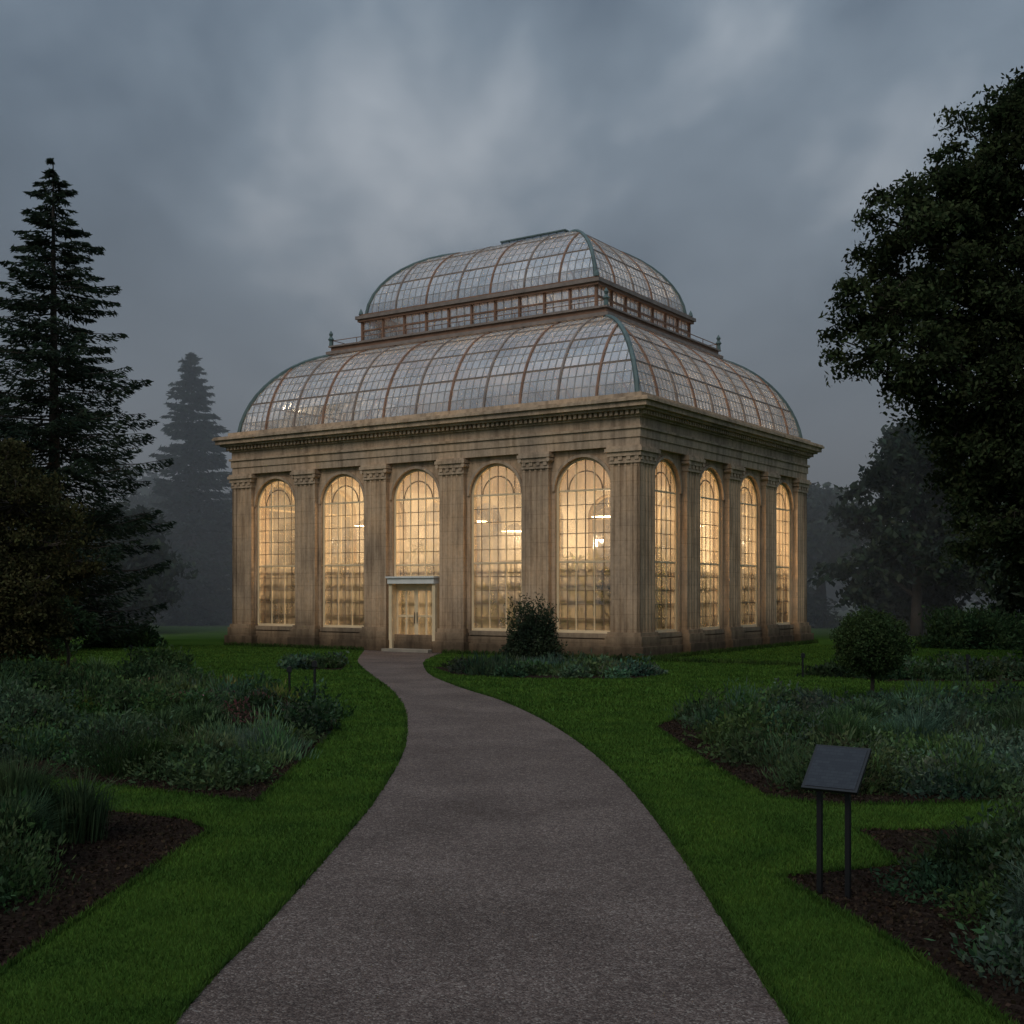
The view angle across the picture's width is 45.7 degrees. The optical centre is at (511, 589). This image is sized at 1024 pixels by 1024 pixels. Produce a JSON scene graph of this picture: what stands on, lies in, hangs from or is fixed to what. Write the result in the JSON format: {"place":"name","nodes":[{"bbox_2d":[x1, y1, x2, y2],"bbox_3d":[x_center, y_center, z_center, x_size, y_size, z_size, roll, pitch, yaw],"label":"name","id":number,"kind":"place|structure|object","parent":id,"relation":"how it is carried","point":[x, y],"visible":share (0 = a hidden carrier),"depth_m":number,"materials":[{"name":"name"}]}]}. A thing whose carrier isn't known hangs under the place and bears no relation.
{"place":"outdoors","nodes":[
{"label":"outdoors","id":0,"kind":"place"},
{"bbox_2d":[176,650,787,1023],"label":"gravel path","id":1,"kind":"structure","parent":0,"point":[490,860],"depth_m":8.34,"materials":[{"name":"grey gravel"}]},
{"bbox_2d":[0,596,1023,1023],"bbox_3d":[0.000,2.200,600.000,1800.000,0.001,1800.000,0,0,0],"label":"ground","id":2,"kind":"structure","parent":0,"point":[192,634],"depth_m":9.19,"materials":[{"name":"green plant"}]},
{"bbox_2d":[0,395,33,528],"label":"fir tree","id":3,"kind":"object","parent":2,"relation":"on","point":[6,422],"depth_m":61.96,"materials":[{"name":"green plant"}]},
{"bbox_2d":[1,607,83,657],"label":"shrub","id":4,"kind":"object","parent":2,"relation":"on","point":[61,646],"visible":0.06,"depth_m":40.11,"materials":[{"name":"green plant"}]},
{"bbox_2d":[35,595,100,665],"bbox_3d":[-11.922,1.168,32.486,1.880,2.075,1.698,0,0,0],"label":"tree","id":5,"kind":"object","parent":2,"relation":"on","point":[87,620],"visible":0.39,"depth_m":32.35,"materials":[{"name":"green plant"}]},
{"bbox_2d":[0,158,176,646],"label":"fir tree","id":6,"kind":"object","parent":2,"relation":"on","point":[51,446],"visible":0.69,"depth_m":44.51,"materials":[{"name":"green plant"}]},
{"bbox_2d":[0,810,204,966],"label":"soil bed","id":7,"kind":"object","parent":2,"relation":"on","point":[33,927],"visible":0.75,"depth_m":9.44,"materials":[{"name":"brown soil"}]},
{"bbox_2d":[0,749,80,865],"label":"ornamental grass","id":8,"kind":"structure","parent":7,"relation":"on","point":[22,779],"depth_m":10.37,"materials":[{"name":"green plant"}]},
{"bbox_2d":[0,764,127,914],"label":"border plants","id":9,"kind":"object","parent":7,"relation":"on","point":[81,815],"visible":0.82,"depth_m":9.40,"materials":[{"name":"green plant"}]},
{"bbox_2d":[82,619,167,648],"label":"shrub","id":10,"kind":"object","parent":2,"relation":"on","point":[146,637],"visible":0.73,"depth_m":46.23,"materials":[{"name":"green plant"}]},
{"bbox_2d":[61,498,198,630],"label":"broadleaf tree","id":11,"kind":"object","parent":2,"relation":"on","point":[160,589],"visible":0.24,"depth_m":60.62,"materials":[{"name":"green plant"}]},
{"bbox_2d":[0,719,336,800],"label":"soil bed","id":12,"kind":"object","parent":2,"relation":"on","point":[221,792],"visible":0.18,"depth_m":13.91,"materials":[{"name":"brown soil"}]},
{"bbox_2d":[0,672,81,739],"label":"shrub","id":13,"kind":"object","parent":12,"relation":"on","point":[41,706],"visible":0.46,"depth_m":17.71,"materials":[{"name":"green plant"}]},
{"bbox_2d":[0,653,89,703],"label":"shrub","id":14,"kind":"object","parent":12,"relation":"on","point":[53,673],"visible":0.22,"depth_m":22.76,"materials":[{"name":"green plant"}]},
{"bbox_2d":[0,437,110,664],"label":"yew tree","id":15,"kind":"object","parent":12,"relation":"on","point":[24,614],"visible":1,"depth_m":27.72,"materials":[{"name":"green plant"}]},
{"bbox_2d":[50,703,180,768],"bbox_3d":[-4.957,1.855,15.538,1.786,0.774,1.858,0,0,0],"label":"shrub","id":16,"kind":"object","parent":12,"relation":"on","point":[141,721],"visible":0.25,"depth_m":15.44,"materials":[{"name":"green plant"}]},
{"bbox_2d":[91,673,183,715],"bbox_3d":[-5.944,1.795,19.513,1.656,0.918,1.778,0,0,23],"label":"shrub","id":17,"kind":"object","parent":12,"relation":"on","point":[131,699],"visible":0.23,"depth_m":19.39,"materials":[{"name":"green plant"}]},
{"bbox_2d":[112,657,200,689],"bbox_3d":[-7.306,1.815,24.995,1.828,0.891,1.850,0,0,40],"label":"shrub","id":18,"kind":"object","parent":12,"relation":"on","point":[136,669],"visible":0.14,"depth_m":24.81,"materials":[{"name":"green plant"}]},
{"bbox_2d":[124,641,197,674],"bbox_3d":[-8.315,1.739,28.976,1.992,1.068,2.013,0,0,38],"label":"shrub","id":19,"kind":"object","parent":12,"relation":"on","point":[162,653],"visible":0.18,"depth_m":28.85,"materials":[{"name":"green plant"}]},
{"bbox_2d":[0,654,359,795],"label":"border plants","id":20,"kind":"object","parent":12,"relation":"in","point":[219,750],"visible":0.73,"depth_m":16.37,"materials":[{"name":"green plant"}]},
{"bbox_2d":[140,675,303,725],"bbox_3d":[-5.046,1.940,21.286,2.887,0.605,6.134,0,0,-19],"label":"shrub","id":21,"kind":"object","parent":12,"relation":"on","point":[247,712],"visible":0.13,"depth_m":18.94,"materials":[{"name":"green plant"}]},
{"bbox_2d":[121,492,225,622],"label":"broadleaf tree","id":22,"kind":"object","parent":2,"relation":"on","point":[147,500],"visible":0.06,"depth_m":80.94,"materials":[{"name":"green plant"}]},
{"bbox_2d":[144,352,231,625],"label":"fir tree","id":23,"kind":"object","parent":2,"relation":"on","point":[183,492],"visible":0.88,"depth_m":74.11,"materials":[{"name":"green plant"}]},
{"bbox_2d":[195,508,292,625],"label":"broadleaf tree","id":24,"kind":"object","parent":2,"relation":"on","point":[224,602],"visible":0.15,"depth_m":76.41,"materials":[{"name":"green plant"}]},
{"bbox_2d":[287,666,291,695],"bbox_3d":[-4.600,1.893,25.094,0.100,0.615,0.068,0,0,0],"label":"plant label stake","id":25,"kind":"object","parent":2,"relation":"on","point":[289,669],"visible":0.87,"depth_m":25.08,"materials":[{"name":"black metal"}]},
{"bbox_2d":[312,661,316,698],"bbox_3d":[-3.720,1.768,22.894,0.100,0.865,0.068,0,0,0],"label":"plant label stake","id":26,"kind":"object","parent":2,"relation":"on","point":[314,664],"visible":0.8,"depth_m":22.89,"materials":[{"name":"black metal"}]},
{"bbox_2d":[293,665,344,669],"bbox_3d":[-5.750,2.196,34.750,1.993,0.001,3.684,0,0,-5],"label":"soil bed","id":27,"kind":"object","parent":2,"relation":"on","point":[326,668],"visible":0.2,"depth_m":33.90,"materials":[{"name":"brown soil"}]},
{"bbox_2d":[276,651,351,669],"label":"hedge","id":28,"kind":"object","parent":27,"relation":"on","point":[302,661],"visible":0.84,"depth_m":33.97,"materials":[{"name":"green plant"}]},
{"bbox_2d":[15,445,1019,614],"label":"distant trees","id":29,"kind":"object","parent":2,"relation":"on","point":[830,588],"visible":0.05,"depth_m":99.29,"materials":[{"name":"green plant"}]},
{"bbox_2d":[254,448,793,656],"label":"walls","id":30,"kind":"structure","parent":2,"relation":"on","point":[585,643],"depth_m":45.55,"materials":[{"name":"stone"}]},
{"bbox_2d":[381,576,438,652],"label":"door","id":31,"kind":"structure","parent":30,"relation":"attached to","point":[398,584],"depth_m":43.43,"materials":[{"name":"white paint"}]},
{"bbox_2d":[212,391,824,494],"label":"entablature","id":32,"kind":"structure","parent":30,"relation":"on","point":[624,419],"depth_m":42.85,"materials":[{"name":"stone"}]},
{"bbox_2d":[237,314,802,437],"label":"roof ribs","id":33,"kind":"object","parent":32,"relation":"on","point":[739,372],"visible":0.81,"depth_m":45.15,"materials":[{"name":"white metal"}]},
{"bbox_2d":[326,270,722,387],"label":"drum","id":34,"kind":"object","parent":33,"relation":"on","point":[382,322],"visible":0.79,"depth_m":47.40,"materials":[{"name":"brown glass"}]},
{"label":"upper roof glazing","id":35,"kind":"object","parent":34,"relation":"on","visible":0},
{"bbox_2d":[365,229,686,343],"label":"roof ribs","id":36,"kind":"object","parent":35,"relation":"attached to","point":[590,243],"visible":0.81,"depth_m":48.41,"materials":[{"name":"white metal"}]},
{"bbox_2d":[477,229,578,259],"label":"ridge lantern","id":37,"kind":"object","parent":35,"relation":"attached to","point":[525,250],"visible":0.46,"depth_m":49.10,"materials":[{"name":"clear glass"}]},
{"bbox_2d":[355,476,703,531],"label":"pendant lamp shades","id":38,"kind":"object","parent":33,"relation":"hanging from","point":[599,514],"visible":0.23,"depth_m":46.14,"materials":[{"name":"glowing white glass"}]},
{"bbox_2d":[224,444,813,656],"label":"pilasters","id":39,"kind":"object","parent":30,"relation":"attached to","point":[632,550],"visible":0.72,"depth_m":42.53,"materials":[{"name":"stone"}]},
{"bbox_2d":[258,458,789,634],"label":"window frames","id":40,"kind":"structure","parent":30,"relation":"attached to","point":[351,575],"depth_m":43.97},
{"bbox_2d":[499,588,569,660],"bbox_3d":[0.669,1.094,37.163,2.108,2.322,2.085,0,0,-25],"label":"shrub","id":41,"kind":"object","parent":2,"relation":"on","point":[533,635],"visible":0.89,"depth_m":36.87,"materials":[{"name":"green plant"}]},
{"bbox_2d":[434,667,653,678],"bbox_3d":[0.775,2.196,32.200,6.250,0.001,4.800,0,0,0],"label":"soil bed","id":42,"kind":"object","parent":2,"relation":"on","point":[531,675],"visible":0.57,"depth_m":30.77,"materials":[{"name":"brown soil"}]},
{"bbox_2d":[440,648,667,678],"bbox_3d":[1.045,1.966,32.299,6.124,0.755,4.942,0,0,0],"label":"lavender hedge","id":43,"kind":"object","parent":42,"relation":"on","point":[601,665],"visible":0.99,"depth_m":31.29,"materials":[{"name":"green plant"}]},
{"bbox_2d":[801,653,804,676],"bbox_3d":[7.300,1.893,30.494,0.100,0.615,0.068,0,0,0],"label":"plant label stake","id":44,"kind":"object","parent":2,"relation":"on","point":[802,655],"visible":0.96,"depth_m":30.48,"materials":[{"name":"black metal"}]},
{"bbox_2d":[807,482,870,627],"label":"broadleaf tree","id":45,"kind":"object","parent":2,"relation":"on","point":[825,544],"visible":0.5,"depth_m":69.41,"materials":[{"name":"green plant"}]},
{"bbox_2d":[658,719,1023,804],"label":"soil bed","id":46,"kind":"object","parent":2,"relation":"on","point":[750,773],"visible":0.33,"depth_m":13.63,"materials":[{"name":"brown soil"}]},
{"bbox_2d":[665,671,1023,800],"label":"border plants","id":47,"kind":"object","parent":46,"relation":"on","point":[789,729],"visible":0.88,"depth_m":15.48,"materials":[{"name":"green plant"}]},
{"bbox_2d":[893,695,997,736],"bbox_3d":[6.247,1.887,17.472,1.661,0.715,1.655,0,0,-44],"label":"shrub","id":48,"kind":"object","parent":46,"relation":"on","point":[958,711],"visible":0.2,"depth_m":17.37,"materials":[{"name":"green plant"}]},
{"bbox_2d":[829,605,917,695],"bbox_3d":[7.212,1.246,24.307,1.702,1.912,1.697,0,0,0],"label":"clipped bay tree","id":49,"kind":"object","parent":2,"relation":"on","point":[870,655],"visible":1,"depth_m":23.98,"materials":[{"name":"green plant"}]},
{"bbox_2d":[807,417,1003,635],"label":"broadleaf tree","id":50,"kind":"object","parent":2,"relation":"on","point":[920,577],"visible":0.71,"depth_m":57.25,"materials":[{"name":"green plant"}]},
{"bbox_2d":[787,829,1023,1023],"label":"soil bed","id":51,"kind":"object","parent":2,"relation":"on","point":[1017,997],"visible":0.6,"depth_m":8.14,"materials":[{"name":"brown soil"}]},
{"bbox_2d":[0,717,1023,1023],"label":"bark mulch","id":52,"kind":"object","parent":51,"relation":"on","point":[896,917],"visible":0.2,"depth_m":9.36,"materials":[{"name":"brown soil"}]},
{"bbox_2d":[801,744,871,898],"bbox_3d":[2.326,1.668,8.708,0.410,1.063,0.306,0,0,36],"label":"information lectern","id":53,"kind":"object","parent":51,"relation":"on","point":[837,769],"visible":1,"depth_m":8.69,"materials":[{"name":"grey metal"}]},
{"bbox_2d":[870,796,1023,993],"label":"border plants","id":54,"kind":"object","parent":51,"relation":"on","point":[969,868],"visible":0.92,"depth_m":8.51,"materials":[{"name":"green plant"}]},
{"bbox_2d":[969,781,1023,840],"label":"shrub","id":55,"kind":"object","parent":51,"relation":"on","point":[1008,801],"visible":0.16,"depth_m":10.29,"materials":[{"name":"green plant"}]},
{"bbox_2d":[972,833,1023,933],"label":"shrub","id":56,"kind":"object","parent":51,"relation":"on","point":[1008,895],"visible":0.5,"depth_m":7.74,"materials":[{"name":"green plant"}]},
{"bbox_2d":[846,494,981,630],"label":"broadleaf tree","id":57,"kind":"object","parent":2,"relation":"on","point":[967,597],"depth_m":64.73,"materials":[{"name":"green plant"}]},
{"bbox_2d":[816,65,1023,592],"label":"oak tree","id":58,"kind":"object","parent":2,"relation":"on","point":[976,202],"visible":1,"depth_m":29.28,"materials":[{"name":"green plant"}]},
{"bbox_2d":[910,603,1023,650],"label":"shrub","id":59,"kind":"object","parent":2,"relation":"on","point":[977,629],"visible":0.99,"depth_m":45.06,"materials":[{"name":"green plant"}]},
{"bbox_2d":[966,654,969,685],"bbox_3d":[10.350,1.833,27.594,0.100,0.735,0.068,0,0,0],"label":"plant label stake","id":60,"kind":"object","parent":2,"relation":"on","point":[967,662],"visible":0.87,"depth_m":27.59,"materials":[{"name":"black metal"}]},
{"bbox_2d":[937,402,1023,624],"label":"broadleaf tree","id":61,"kind":"object","parent":2,"relation":"on","point":[1008,599],"visible":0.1,"depth_m":53.76,"materials":[{"name":"green plant"}]},
{"bbox_3d":[14.600,2.196,31.250,14.800,0.001,5.500,0,0,0],"label":"soil bed","id":62,"kind":"object","parent":2,"relation":"on","visible":0},
{"bbox_2d":[797,646,1023,680],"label":"hedge","id":63,"kind":"object","parent":62,"relation":"on","point":[938,669],"visible":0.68,"depth_m":30.29,"materials":[{"name":"green plant"}]},
{"bbox_2d":[0,0,1023,575],"label":"sky","id":64,"kind":"structure","parent":0,"point":[248,175],"materials":[{"name":"grey"}]},
{"label":"interior floor","id":65,"kind":"structure","parent":0,"visible":0},
{"bbox_2d":[267,538,747,634],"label":"interior plants","id":66,"kind":"object","parent":65,"relation":"on","point":[600,607],"visible":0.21,"depth_m":47.67,"materials":[{"name":"green plant"}]}
]}

